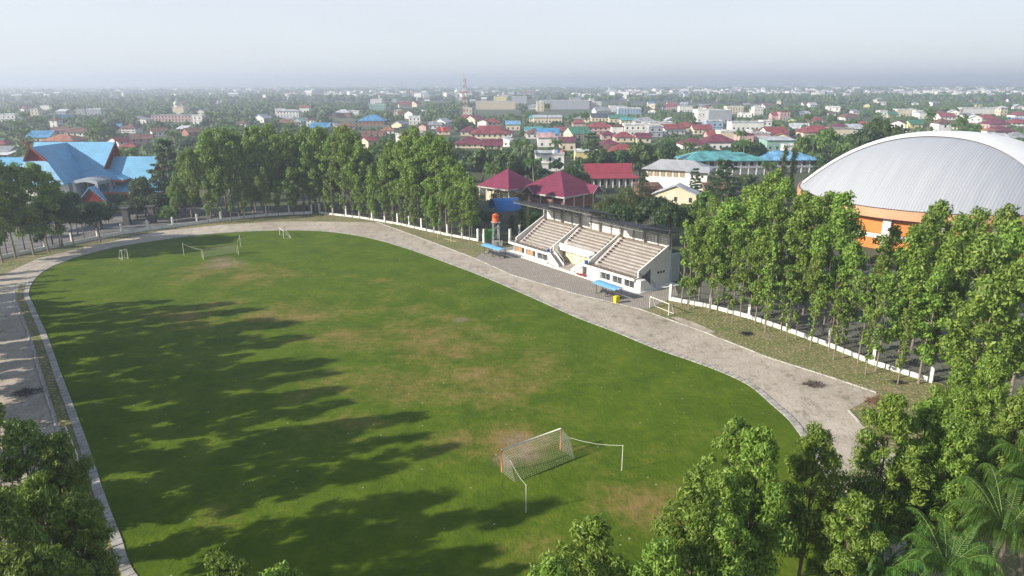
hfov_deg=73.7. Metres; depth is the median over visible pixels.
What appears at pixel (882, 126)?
broadleaf tree
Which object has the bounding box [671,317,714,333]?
side path
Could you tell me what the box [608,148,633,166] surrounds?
broadleaf tree
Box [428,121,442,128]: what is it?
house
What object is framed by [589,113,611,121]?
house
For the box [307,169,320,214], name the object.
plantation tree
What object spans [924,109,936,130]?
coconut palm
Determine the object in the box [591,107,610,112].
house
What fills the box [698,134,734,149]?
house
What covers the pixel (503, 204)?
tarpaulin shelter
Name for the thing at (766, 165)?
coconut palm
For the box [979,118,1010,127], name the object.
house
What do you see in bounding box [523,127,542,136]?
house
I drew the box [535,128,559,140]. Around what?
house
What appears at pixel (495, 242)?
pump house
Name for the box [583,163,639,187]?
long hall
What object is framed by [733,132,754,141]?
house
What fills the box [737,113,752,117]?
house
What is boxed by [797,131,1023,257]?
sports arena
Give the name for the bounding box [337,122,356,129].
house
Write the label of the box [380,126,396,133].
house
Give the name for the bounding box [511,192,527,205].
rusty tree
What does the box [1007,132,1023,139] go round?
house
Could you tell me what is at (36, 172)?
plantation tree
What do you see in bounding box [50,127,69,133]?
house
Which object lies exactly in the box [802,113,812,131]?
coconut palm
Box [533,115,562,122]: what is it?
house
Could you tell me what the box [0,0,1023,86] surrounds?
sky
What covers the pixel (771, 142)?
house
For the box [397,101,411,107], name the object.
house
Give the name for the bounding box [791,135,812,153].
lime tree
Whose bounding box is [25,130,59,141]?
house
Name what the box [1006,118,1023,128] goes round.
house
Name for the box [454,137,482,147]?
house
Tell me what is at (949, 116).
house
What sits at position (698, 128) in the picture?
house
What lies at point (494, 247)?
dugout
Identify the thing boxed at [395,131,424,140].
house
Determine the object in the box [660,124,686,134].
house
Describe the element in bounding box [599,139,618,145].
house
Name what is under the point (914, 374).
perimeter fence
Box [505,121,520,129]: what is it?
house
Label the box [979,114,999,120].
house
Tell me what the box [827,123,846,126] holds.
house
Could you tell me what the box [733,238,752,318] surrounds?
plantation tree
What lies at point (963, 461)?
plantation tree
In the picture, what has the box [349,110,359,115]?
house
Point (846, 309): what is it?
plantation tree
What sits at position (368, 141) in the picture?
house
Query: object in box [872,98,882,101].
house
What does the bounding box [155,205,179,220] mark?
garden shrub
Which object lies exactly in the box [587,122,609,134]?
house
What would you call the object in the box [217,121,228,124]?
broadleaf tree
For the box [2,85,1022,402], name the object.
ground
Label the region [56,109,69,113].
house
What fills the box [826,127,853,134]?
house
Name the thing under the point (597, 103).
house
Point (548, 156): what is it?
house
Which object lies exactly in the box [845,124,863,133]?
house
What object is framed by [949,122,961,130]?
coconut palm
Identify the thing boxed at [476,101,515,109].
office block
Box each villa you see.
[470,125,509,139]
[759,127,789,135]
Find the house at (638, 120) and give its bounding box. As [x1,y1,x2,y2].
[632,117,654,122]
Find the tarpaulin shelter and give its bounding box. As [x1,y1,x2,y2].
[489,197,520,211]
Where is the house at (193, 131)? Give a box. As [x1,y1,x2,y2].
[181,127,200,135]
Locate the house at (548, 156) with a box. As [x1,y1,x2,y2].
[534,150,564,170]
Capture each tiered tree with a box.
[101,128,113,136]
[146,138,181,188]
[152,173,182,208]
[577,132,602,159]
[636,171,650,193]
[689,168,702,191]
[697,159,747,203]
[806,158,826,176]
[811,145,833,166]
[829,154,842,161]
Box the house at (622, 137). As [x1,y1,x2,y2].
[612,132,634,141]
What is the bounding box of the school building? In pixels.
[642,159,714,189]
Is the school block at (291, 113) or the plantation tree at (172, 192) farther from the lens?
the school block at (291, 113)
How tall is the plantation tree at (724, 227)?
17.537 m
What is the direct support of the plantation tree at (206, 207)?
on the grass verge
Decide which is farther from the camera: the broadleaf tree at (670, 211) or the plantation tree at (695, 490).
the broadleaf tree at (670, 211)
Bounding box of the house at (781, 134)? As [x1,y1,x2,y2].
[773,133,789,136]
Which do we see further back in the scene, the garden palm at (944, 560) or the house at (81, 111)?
the house at (81, 111)
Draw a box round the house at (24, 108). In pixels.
[19,106,32,111]
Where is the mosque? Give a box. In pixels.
[172,101,186,113]
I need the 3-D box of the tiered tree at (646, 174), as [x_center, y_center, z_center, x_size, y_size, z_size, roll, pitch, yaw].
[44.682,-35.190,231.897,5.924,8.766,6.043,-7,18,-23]
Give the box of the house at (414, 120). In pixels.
[408,116,421,124]
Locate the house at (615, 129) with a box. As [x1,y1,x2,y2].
[610,125,623,133]
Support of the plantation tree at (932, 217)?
on the parking lot
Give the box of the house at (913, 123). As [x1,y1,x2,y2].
[905,120,923,127]
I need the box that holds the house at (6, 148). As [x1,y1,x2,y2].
[0,146,19,152]
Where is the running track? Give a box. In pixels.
[0,221,949,575]
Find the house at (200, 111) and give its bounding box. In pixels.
[195,109,206,113]
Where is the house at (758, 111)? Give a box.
[751,107,763,115]
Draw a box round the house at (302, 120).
[291,117,307,125]
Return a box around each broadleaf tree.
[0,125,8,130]
[11,195,28,249]
[18,140,38,146]
[23,116,37,122]
[28,193,60,244]
[32,232,46,245]
[56,191,81,245]
[67,191,85,234]
[68,203,84,237]
[79,199,113,241]
[97,200,118,221]
[104,123,119,129]
[104,127,115,135]
[104,193,129,212]
[109,118,119,123]
[114,118,125,123]
[119,198,153,219]
[127,176,154,215]
[143,192,169,209]
[153,121,166,127]
[164,169,185,211]
[176,139,196,150]
[180,135,194,140]
[180,193,201,206]
[200,118,213,124]
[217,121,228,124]
[264,121,282,128]
[289,127,301,135]
[363,142,385,167]
[387,133,395,139]
[452,118,470,128]
[454,147,472,155]
[469,148,493,181]
[477,210,502,229]
[483,147,501,174]
[491,151,521,173]
[516,162,540,178]
[527,211,542,223]
[529,166,553,180]
[548,159,563,171]
[549,121,559,125]
[551,147,566,155]
[557,166,583,178]
[568,159,587,170]
[586,147,613,162]
[601,202,634,222]
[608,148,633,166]
[626,140,654,176]
[631,194,675,227]
[650,144,662,148]
[651,148,672,163]
[652,200,688,234]
[659,141,675,157]
[697,143,713,150]
[730,138,750,153]
[736,174,762,186]
[747,141,767,156]
[825,115,837,121]
[830,134,860,158]
[847,129,885,151]
[861,117,908,136]
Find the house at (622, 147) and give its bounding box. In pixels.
[608,144,629,151]
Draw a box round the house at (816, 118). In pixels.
[812,116,822,121]
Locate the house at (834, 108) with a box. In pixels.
[825,106,840,111]
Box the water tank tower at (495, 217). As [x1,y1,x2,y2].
[491,213,500,245]
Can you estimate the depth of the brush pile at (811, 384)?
87.45 m
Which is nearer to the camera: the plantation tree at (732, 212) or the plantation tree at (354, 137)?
the plantation tree at (732, 212)
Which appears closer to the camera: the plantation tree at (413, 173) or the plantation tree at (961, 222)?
the plantation tree at (961, 222)
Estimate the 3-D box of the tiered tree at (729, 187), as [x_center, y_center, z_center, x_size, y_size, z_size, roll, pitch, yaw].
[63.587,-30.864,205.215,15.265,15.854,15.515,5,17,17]
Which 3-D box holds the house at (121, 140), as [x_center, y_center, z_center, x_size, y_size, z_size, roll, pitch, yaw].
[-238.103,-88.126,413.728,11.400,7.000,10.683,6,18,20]
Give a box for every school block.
[276,109,301,117]
[675,150,769,174]
[759,150,818,172]
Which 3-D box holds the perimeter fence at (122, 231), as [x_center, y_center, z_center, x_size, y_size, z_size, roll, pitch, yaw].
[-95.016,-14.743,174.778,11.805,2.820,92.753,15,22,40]
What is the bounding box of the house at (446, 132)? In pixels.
[436,127,451,134]
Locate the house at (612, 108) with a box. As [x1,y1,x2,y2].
[608,105,615,111]
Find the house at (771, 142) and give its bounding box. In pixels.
[757,136,795,150]
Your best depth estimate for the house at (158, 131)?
512.55 m
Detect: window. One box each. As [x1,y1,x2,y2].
[537,252,546,260]
[601,272,609,280]
[613,275,621,284]
[624,279,633,287]
[667,171,671,176]
[679,172,684,177]
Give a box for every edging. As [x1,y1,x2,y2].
[13,291,57,431]
[378,222,876,392]
[848,410,859,421]
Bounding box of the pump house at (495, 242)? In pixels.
[492,240,502,245]
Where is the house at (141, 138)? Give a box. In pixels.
[129,134,155,142]
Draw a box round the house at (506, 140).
[497,136,512,146]
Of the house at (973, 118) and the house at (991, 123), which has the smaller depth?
the house at (991, 123)
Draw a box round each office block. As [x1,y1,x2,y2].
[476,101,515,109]
[692,109,719,121]
[703,109,732,121]
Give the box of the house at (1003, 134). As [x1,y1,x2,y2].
[989,133,1007,136]
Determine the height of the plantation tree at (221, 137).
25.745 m
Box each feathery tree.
[589,193,618,214]
[614,184,650,223]
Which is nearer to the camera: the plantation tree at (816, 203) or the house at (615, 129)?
the plantation tree at (816, 203)
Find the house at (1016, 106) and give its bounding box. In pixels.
[1011,104,1022,109]
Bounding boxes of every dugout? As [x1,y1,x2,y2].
[481,243,504,258]
[592,280,621,298]
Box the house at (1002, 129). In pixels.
[989,126,1016,133]
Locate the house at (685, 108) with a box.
[677,106,692,111]
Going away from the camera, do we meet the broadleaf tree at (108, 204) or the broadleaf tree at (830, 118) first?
the broadleaf tree at (108, 204)
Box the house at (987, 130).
[980,128,997,132]
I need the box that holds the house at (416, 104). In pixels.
[412,101,421,106]
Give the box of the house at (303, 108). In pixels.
[299,105,310,111]
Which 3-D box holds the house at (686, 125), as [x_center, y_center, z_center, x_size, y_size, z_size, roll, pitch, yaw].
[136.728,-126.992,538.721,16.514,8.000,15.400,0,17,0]
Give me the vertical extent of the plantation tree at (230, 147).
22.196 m
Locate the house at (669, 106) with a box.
[662,103,679,109]
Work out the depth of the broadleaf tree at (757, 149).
298.59 m
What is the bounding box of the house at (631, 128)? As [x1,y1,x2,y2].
[622,123,651,134]
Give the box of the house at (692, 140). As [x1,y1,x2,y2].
[675,138,709,148]
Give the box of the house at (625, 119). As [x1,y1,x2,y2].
[619,117,636,123]
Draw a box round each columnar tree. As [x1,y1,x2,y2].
[508,214,514,232]
[516,209,525,232]
[526,206,532,227]
[778,145,788,195]
[787,147,798,201]
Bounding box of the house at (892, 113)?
[887,111,898,117]
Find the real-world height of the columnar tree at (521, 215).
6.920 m
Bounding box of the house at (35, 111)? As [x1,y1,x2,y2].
[30,108,42,115]
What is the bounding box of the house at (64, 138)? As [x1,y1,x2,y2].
[41,134,88,141]
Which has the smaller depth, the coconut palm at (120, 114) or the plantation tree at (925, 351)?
the plantation tree at (925, 351)
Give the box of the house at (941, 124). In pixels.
[929,118,951,130]
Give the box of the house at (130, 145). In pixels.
[118,142,142,150]
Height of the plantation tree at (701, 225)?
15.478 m
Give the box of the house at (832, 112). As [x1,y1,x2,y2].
[826,111,835,115]
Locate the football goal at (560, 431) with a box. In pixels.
[501,428,622,484]
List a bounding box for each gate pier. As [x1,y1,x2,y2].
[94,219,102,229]
[119,207,131,224]
[145,205,156,222]
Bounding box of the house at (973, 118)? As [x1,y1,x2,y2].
[967,114,982,122]
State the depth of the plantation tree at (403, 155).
181.51 m
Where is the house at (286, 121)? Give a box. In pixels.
[279,119,299,124]
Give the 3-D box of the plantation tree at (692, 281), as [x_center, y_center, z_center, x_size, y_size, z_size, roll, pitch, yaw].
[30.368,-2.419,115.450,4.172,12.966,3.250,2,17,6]
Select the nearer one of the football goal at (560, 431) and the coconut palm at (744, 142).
the football goal at (560, 431)
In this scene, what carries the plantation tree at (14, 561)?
on the grass verge
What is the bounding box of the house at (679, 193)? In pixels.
[652,183,699,204]
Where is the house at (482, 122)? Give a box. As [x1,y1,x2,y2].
[476,119,487,127]
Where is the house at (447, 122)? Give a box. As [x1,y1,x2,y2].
[433,118,452,127]
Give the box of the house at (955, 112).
[947,110,959,117]
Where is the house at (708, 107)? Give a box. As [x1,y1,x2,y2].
[703,105,713,108]
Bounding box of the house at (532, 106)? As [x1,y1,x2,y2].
[528,104,535,108]
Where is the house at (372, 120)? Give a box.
[358,115,387,124]
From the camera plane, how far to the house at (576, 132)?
478.36 m
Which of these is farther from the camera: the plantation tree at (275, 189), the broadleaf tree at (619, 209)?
the plantation tree at (275, 189)
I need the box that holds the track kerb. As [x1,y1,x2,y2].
[24,230,849,575]
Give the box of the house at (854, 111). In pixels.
[849,109,859,113]
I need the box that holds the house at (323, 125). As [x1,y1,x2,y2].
[309,122,332,129]
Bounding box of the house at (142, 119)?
[135,116,152,123]
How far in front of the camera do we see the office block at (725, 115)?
670.08 m
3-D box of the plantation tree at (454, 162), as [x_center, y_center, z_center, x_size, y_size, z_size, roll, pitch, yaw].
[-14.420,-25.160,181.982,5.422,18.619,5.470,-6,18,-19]
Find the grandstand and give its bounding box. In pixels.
[503,200,680,293]
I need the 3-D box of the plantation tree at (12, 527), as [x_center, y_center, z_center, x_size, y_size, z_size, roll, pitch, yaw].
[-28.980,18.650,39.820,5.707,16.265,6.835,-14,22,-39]
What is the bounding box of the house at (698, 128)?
[689,124,712,133]
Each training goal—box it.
[55,426,79,464]
[649,296,673,315]
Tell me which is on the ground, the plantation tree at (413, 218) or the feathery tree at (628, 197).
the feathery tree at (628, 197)
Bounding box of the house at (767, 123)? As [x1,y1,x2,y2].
[758,120,771,126]
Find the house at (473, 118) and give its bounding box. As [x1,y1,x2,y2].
[465,115,483,123]
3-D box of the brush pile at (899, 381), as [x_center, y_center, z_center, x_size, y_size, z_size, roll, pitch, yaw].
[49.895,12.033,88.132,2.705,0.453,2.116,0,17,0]
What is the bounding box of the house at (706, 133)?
[703,130,715,136]
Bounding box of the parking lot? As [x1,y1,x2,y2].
[675,255,1023,397]
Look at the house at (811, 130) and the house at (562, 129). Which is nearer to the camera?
the house at (811, 130)
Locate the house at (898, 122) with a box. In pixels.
[890,120,906,127]
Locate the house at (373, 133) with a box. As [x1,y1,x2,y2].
[359,131,387,137]
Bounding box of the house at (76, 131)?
[64,128,88,135]
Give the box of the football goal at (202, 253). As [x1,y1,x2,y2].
[182,235,240,259]
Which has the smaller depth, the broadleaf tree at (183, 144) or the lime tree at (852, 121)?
the broadleaf tree at (183, 144)
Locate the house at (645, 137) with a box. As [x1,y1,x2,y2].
[633,133,651,142]
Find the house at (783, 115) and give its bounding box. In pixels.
[776,111,790,119]
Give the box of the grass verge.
[0,213,1023,575]
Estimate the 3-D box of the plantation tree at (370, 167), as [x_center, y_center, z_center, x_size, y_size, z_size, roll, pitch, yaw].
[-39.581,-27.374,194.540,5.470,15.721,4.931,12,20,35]
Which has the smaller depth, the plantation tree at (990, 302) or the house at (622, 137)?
the plantation tree at (990, 302)
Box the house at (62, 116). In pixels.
[52,115,73,123]
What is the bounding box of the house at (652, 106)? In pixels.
[647,104,656,109]
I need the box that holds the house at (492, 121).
[486,118,501,124]
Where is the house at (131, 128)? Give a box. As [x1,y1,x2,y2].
[119,124,142,132]
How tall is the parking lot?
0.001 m
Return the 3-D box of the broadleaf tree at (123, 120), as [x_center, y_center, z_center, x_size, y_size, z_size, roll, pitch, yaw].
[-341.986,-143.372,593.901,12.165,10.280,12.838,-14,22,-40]
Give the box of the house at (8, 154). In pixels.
[0,150,14,156]
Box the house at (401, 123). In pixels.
[390,120,408,127]
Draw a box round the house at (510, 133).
[504,128,512,136]
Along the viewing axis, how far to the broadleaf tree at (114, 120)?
584.57 m
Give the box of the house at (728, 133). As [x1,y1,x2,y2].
[715,129,752,138]
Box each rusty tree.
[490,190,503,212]
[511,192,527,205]
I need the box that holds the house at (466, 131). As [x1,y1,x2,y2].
[459,126,476,135]
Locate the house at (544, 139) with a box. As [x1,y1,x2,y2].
[536,132,555,146]
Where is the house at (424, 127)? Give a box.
[417,123,429,130]
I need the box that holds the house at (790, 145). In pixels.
[780,143,793,149]
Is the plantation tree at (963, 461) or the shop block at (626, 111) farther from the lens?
the shop block at (626, 111)
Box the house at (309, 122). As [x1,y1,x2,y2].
[306,119,316,125]
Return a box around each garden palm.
[835,522,929,575]
[894,507,1004,575]
[937,463,1023,575]
[977,429,1023,575]
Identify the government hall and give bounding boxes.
[0,140,167,207]
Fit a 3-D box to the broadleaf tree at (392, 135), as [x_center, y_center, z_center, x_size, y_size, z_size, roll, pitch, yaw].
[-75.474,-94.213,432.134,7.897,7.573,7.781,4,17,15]
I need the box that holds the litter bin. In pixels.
[613,295,619,302]
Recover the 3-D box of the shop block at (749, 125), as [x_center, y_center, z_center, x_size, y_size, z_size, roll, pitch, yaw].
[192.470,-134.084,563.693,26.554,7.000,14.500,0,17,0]
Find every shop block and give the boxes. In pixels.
[86,108,105,114]
[150,114,206,121]
[369,104,386,109]
[464,107,472,114]
[493,96,506,100]
[536,101,543,110]
[616,107,641,115]
[641,121,672,124]
[724,106,743,113]
[727,121,764,129]
[893,109,916,115]
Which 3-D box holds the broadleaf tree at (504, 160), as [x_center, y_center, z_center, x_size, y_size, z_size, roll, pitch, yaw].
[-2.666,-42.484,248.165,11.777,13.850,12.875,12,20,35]
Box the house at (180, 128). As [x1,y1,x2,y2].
[176,126,189,132]
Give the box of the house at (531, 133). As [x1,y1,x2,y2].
[525,128,536,138]
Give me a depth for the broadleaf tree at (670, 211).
158.03 m
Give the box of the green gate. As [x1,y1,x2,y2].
[482,227,495,242]
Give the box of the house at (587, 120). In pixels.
[574,116,590,125]
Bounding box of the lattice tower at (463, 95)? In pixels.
[463,72,467,114]
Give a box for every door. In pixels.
[574,254,580,264]
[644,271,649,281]
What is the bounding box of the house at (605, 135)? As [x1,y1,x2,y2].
[599,130,613,139]
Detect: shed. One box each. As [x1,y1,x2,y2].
[632,182,662,196]
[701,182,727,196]
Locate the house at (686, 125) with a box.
[680,122,690,132]
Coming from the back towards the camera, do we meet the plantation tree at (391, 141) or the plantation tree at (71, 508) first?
the plantation tree at (391, 141)
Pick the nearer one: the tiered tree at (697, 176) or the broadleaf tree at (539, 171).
the tiered tree at (697, 176)
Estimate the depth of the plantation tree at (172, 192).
188.78 m
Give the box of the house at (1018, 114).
[1006,111,1023,117]
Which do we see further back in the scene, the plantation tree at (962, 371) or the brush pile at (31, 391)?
the brush pile at (31, 391)
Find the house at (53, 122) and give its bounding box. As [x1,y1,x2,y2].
[48,118,62,126]
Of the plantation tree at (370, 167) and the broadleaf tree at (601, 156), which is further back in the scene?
the broadleaf tree at (601, 156)
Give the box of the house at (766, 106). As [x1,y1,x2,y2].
[762,104,771,108]
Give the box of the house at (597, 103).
[594,101,600,106]
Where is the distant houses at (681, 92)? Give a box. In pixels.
[7,83,1023,99]
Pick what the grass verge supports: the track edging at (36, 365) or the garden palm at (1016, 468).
the garden palm at (1016, 468)
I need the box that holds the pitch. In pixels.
[29,231,837,575]
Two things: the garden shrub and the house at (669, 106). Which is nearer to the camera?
the garden shrub
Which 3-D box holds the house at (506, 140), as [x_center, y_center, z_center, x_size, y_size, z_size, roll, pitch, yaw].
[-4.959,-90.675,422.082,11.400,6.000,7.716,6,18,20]
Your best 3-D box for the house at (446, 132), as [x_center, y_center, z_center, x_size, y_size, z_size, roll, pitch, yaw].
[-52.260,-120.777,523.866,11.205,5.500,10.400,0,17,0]
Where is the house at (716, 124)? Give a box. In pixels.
[702,120,723,129]
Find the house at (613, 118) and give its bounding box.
[607,115,626,122]
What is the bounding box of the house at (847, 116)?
[838,113,860,120]
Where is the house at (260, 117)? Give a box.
[254,114,271,122]
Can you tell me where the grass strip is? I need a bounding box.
[16,231,826,575]
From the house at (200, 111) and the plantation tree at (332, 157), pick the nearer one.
the plantation tree at (332, 157)
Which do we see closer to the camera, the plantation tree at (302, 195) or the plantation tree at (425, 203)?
the plantation tree at (425, 203)
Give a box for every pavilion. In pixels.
[477,169,532,199]
[514,170,604,211]
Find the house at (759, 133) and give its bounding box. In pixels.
[746,131,770,141]
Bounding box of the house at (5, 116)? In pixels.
[0,113,21,122]
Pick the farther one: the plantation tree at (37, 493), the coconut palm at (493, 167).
the coconut palm at (493, 167)
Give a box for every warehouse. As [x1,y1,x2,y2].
[511,96,526,103]
[540,100,589,108]
[957,107,995,113]
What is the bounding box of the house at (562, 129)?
[552,127,566,136]
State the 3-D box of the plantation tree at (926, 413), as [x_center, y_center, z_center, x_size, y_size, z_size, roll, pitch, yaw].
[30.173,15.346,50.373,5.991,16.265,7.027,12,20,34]
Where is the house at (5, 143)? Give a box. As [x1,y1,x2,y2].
[0,140,14,145]
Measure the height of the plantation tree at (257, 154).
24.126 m
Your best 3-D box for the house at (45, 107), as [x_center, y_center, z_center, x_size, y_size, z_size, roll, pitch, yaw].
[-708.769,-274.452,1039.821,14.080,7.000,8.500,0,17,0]
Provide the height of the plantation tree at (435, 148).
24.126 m
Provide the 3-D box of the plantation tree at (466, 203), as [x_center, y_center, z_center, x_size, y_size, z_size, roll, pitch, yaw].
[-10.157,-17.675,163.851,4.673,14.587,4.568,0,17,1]
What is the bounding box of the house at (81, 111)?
[75,109,86,114]
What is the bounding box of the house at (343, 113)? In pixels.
[334,109,352,116]
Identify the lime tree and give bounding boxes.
[579,171,593,181]
[675,201,707,244]
[693,190,719,210]
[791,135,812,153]
[812,126,840,151]
[844,119,858,123]
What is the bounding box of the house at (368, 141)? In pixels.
[361,136,378,148]
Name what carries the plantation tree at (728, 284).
on the grass verge
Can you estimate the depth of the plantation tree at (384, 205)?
186.10 m
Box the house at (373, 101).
[370,99,382,103]
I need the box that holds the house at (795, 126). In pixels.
[788,123,809,129]
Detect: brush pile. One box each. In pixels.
[12,387,45,396]
[739,330,752,334]
[800,379,826,387]
[863,395,885,405]
[888,378,907,384]
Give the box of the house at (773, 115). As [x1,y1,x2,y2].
[768,112,777,119]
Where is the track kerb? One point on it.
(126, 568)
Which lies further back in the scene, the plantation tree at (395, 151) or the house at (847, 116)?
the house at (847, 116)
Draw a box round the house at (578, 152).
[573,148,592,159]
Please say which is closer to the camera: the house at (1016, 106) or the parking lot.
the parking lot
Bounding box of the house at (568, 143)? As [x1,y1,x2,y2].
[558,137,576,149]
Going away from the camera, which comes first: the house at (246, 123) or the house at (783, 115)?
the house at (246, 123)
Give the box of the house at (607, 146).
[596,144,611,151]
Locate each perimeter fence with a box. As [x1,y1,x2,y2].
[1,205,311,257]
[318,203,478,240]
[669,284,936,382]
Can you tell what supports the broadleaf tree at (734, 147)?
on the ground
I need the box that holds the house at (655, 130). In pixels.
[646,125,663,136]
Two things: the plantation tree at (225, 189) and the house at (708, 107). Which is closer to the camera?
the plantation tree at (225, 189)
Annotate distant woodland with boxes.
[0,82,1023,170]
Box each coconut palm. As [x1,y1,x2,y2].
[9,120,26,135]
[13,128,32,140]
[18,112,29,124]
[21,143,33,155]
[32,117,44,129]
[86,120,97,129]
[86,129,101,141]
[90,122,104,138]
[114,112,125,123]
[118,146,141,155]
[165,130,182,146]
[234,123,244,133]
[234,127,243,132]
[281,122,294,130]
[483,168,496,176]
[484,163,500,175]
[511,138,530,155]
[522,157,543,181]
[544,103,550,120]
[550,139,563,149]
[579,111,588,141]
[662,138,675,145]
[681,141,696,152]
[735,129,747,139]
[737,139,751,152]
[760,162,777,177]
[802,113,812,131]
[870,112,880,116]
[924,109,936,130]
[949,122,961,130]
[954,114,968,130]
[966,123,981,130]
[969,127,981,131]
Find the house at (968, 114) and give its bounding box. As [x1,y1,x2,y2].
[959,113,972,118]
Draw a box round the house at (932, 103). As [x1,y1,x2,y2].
[929,101,939,105]
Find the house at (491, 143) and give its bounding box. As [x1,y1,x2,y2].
[481,139,502,149]
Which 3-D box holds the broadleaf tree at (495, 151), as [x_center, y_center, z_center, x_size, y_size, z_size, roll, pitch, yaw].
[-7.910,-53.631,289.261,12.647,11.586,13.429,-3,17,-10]
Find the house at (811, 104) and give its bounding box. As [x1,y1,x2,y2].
[806,102,816,106]
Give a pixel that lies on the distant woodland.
(250, 104)
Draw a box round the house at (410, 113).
[404,110,416,118]
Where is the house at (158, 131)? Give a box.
[149,127,167,135]
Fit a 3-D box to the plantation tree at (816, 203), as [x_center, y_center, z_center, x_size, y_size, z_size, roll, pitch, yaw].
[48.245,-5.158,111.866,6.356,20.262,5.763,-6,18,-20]
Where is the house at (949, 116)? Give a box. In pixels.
[933,113,956,119]
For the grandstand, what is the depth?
138.96 m
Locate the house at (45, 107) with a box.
[40,105,52,109]
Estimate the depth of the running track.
100.54 m
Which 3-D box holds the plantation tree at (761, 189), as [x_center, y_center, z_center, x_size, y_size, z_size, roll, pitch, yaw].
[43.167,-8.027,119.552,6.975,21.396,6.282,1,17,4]
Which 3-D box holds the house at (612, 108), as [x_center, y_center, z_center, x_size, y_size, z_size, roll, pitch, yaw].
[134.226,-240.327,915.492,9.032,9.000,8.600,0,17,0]
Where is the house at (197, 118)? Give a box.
[192,114,205,123]
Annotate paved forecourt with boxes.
[476,246,677,308]
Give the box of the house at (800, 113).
[798,111,810,115]
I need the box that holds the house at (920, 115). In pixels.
[913,112,933,118]
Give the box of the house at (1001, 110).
[995,106,1007,116]
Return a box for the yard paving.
[0,207,291,254]
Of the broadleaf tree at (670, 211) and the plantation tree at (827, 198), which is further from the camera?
the broadleaf tree at (670, 211)
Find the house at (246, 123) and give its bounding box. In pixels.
[236,120,250,128]
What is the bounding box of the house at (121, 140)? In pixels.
[105,136,132,145]
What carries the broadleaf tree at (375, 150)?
on the ground
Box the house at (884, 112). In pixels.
[875,110,887,118]
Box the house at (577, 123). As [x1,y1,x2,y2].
[571,119,585,126]
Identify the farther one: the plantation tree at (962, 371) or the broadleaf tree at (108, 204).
the broadleaf tree at (108, 204)
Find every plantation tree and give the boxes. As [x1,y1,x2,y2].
[0,159,23,258]
[0,190,11,262]
[0,402,6,485]
[0,416,79,546]
[0,486,53,574]
[0,539,70,575]
[5,162,44,254]
[11,471,100,564]
[15,162,59,250]
[28,543,95,575]
[39,430,106,549]
[41,171,66,246]
[41,184,68,248]
[45,494,121,575]
[165,186,170,205]
[168,176,186,218]
[168,185,180,219]
[173,151,195,217]
[183,147,201,213]
[183,156,201,213]
[191,135,218,218]
[192,128,217,207]
[194,132,215,215]
[200,181,212,223]
[201,547,259,575]
[203,127,230,214]
[204,139,233,216]
[210,172,220,222]
[216,141,249,215]
[220,127,238,209]
[222,131,246,212]
[223,177,232,221]
[234,175,248,215]
[238,125,262,211]
[238,136,258,202]
[244,173,256,217]
[246,124,265,206]
[249,133,271,213]
[254,166,271,217]
[258,559,302,575]
[259,124,286,209]
[261,123,278,206]
[261,134,284,212]
[272,180,281,216]
[274,133,299,209]
[280,136,304,211]
[281,129,299,200]
[281,167,299,215]
[285,132,308,208]
[294,141,312,210]
[297,125,316,204]
[298,177,305,209]
[305,132,326,207]
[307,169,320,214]
[309,125,329,207]
[315,128,328,204]
[317,140,338,212]
[321,179,327,212]
[323,170,335,216]
[325,132,342,208]
[327,132,356,210]
[333,125,345,204]
[334,173,350,217]
[335,125,357,209]
[336,132,360,214]
[346,140,372,215]
[346,176,354,215]
[348,131,365,204]
[352,176,363,219]
[362,150,376,211]
[362,178,371,221]
[363,165,379,215]
[366,171,378,222]
[374,160,387,200]
[377,185,389,223]
[378,143,398,219]
[383,153,396,215]
[385,139,395,209]
[387,141,408,218]
[388,182,395,216]
[394,187,403,225]
[395,130,413,216]
[395,136,424,223]
[402,137,427,226]
[402,186,410,229]
[406,125,421,219]
[406,185,419,231]
[418,135,437,221]
[419,145,441,228]
[420,195,428,232]
[421,131,433,191]
[424,139,447,230]
[425,195,438,234]
[428,135,445,205]
[433,140,453,223]
[434,184,445,236]
[436,155,454,231]
[443,186,459,236]
[447,162,474,233]
[450,159,461,226]
[457,173,476,229]
[457,199,466,232]
[460,175,481,237]
[460,184,478,242]
[526,548,573,575]
[551,512,634,575]
[628,534,686,575]
[649,462,737,575]
[673,219,695,304]
[680,237,703,309]
[683,206,709,257]
[687,237,705,307]
[689,216,714,299]
[689,414,773,548]
[690,510,758,575]
[699,223,731,310]
[706,195,720,274]
[710,196,749,303]
[712,201,731,292]
[713,263,724,315]
[714,422,800,575]
[723,232,741,314]
[729,251,744,322]
[731,195,776,311]
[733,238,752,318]
[739,184,758,242]
[739,234,776,323]
[742,181,770,294]
[758,241,782,327]
[759,198,794,293]
[762,257,776,331]
[763,168,788,240]
[765,176,797,299]
[775,264,794,332]
[776,202,822,324]
[776,421,849,575]
[780,190,818,273]
[784,285,796,341]
[790,195,831,313]
[792,257,808,338]
[803,247,837,343]
[804,489,890,575]
[807,289,823,349]
[808,190,840,290]
[809,206,852,335]
[824,239,869,342]
[824,273,849,350]
[826,291,851,359]
[827,190,870,323]
[832,392,935,548]
[841,270,862,357]
[853,273,882,363]
[857,254,893,352]
[860,287,886,374]
[865,233,897,333]
[866,270,906,370]
[876,224,904,293]
[881,222,935,365]
[882,393,960,575]
[894,291,921,375]
[895,308,917,384]
[903,206,944,349]
[909,265,951,383]
[909,416,982,575]
[918,238,970,373]
[922,199,953,271]
[922,211,977,358]
[924,361,980,472]
[935,274,1015,392]
[936,354,1021,539]
[938,232,1011,360]
[953,206,992,303]
[962,385,1023,575]
[966,202,1021,342]
[973,259,1023,383]
[986,217,1023,339]
[1000,251,1023,397]
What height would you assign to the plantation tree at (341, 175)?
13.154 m
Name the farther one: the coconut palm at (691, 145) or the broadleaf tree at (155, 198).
the coconut palm at (691, 145)
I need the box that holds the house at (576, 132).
[562,126,591,138]
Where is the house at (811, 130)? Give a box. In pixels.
[794,125,836,137]

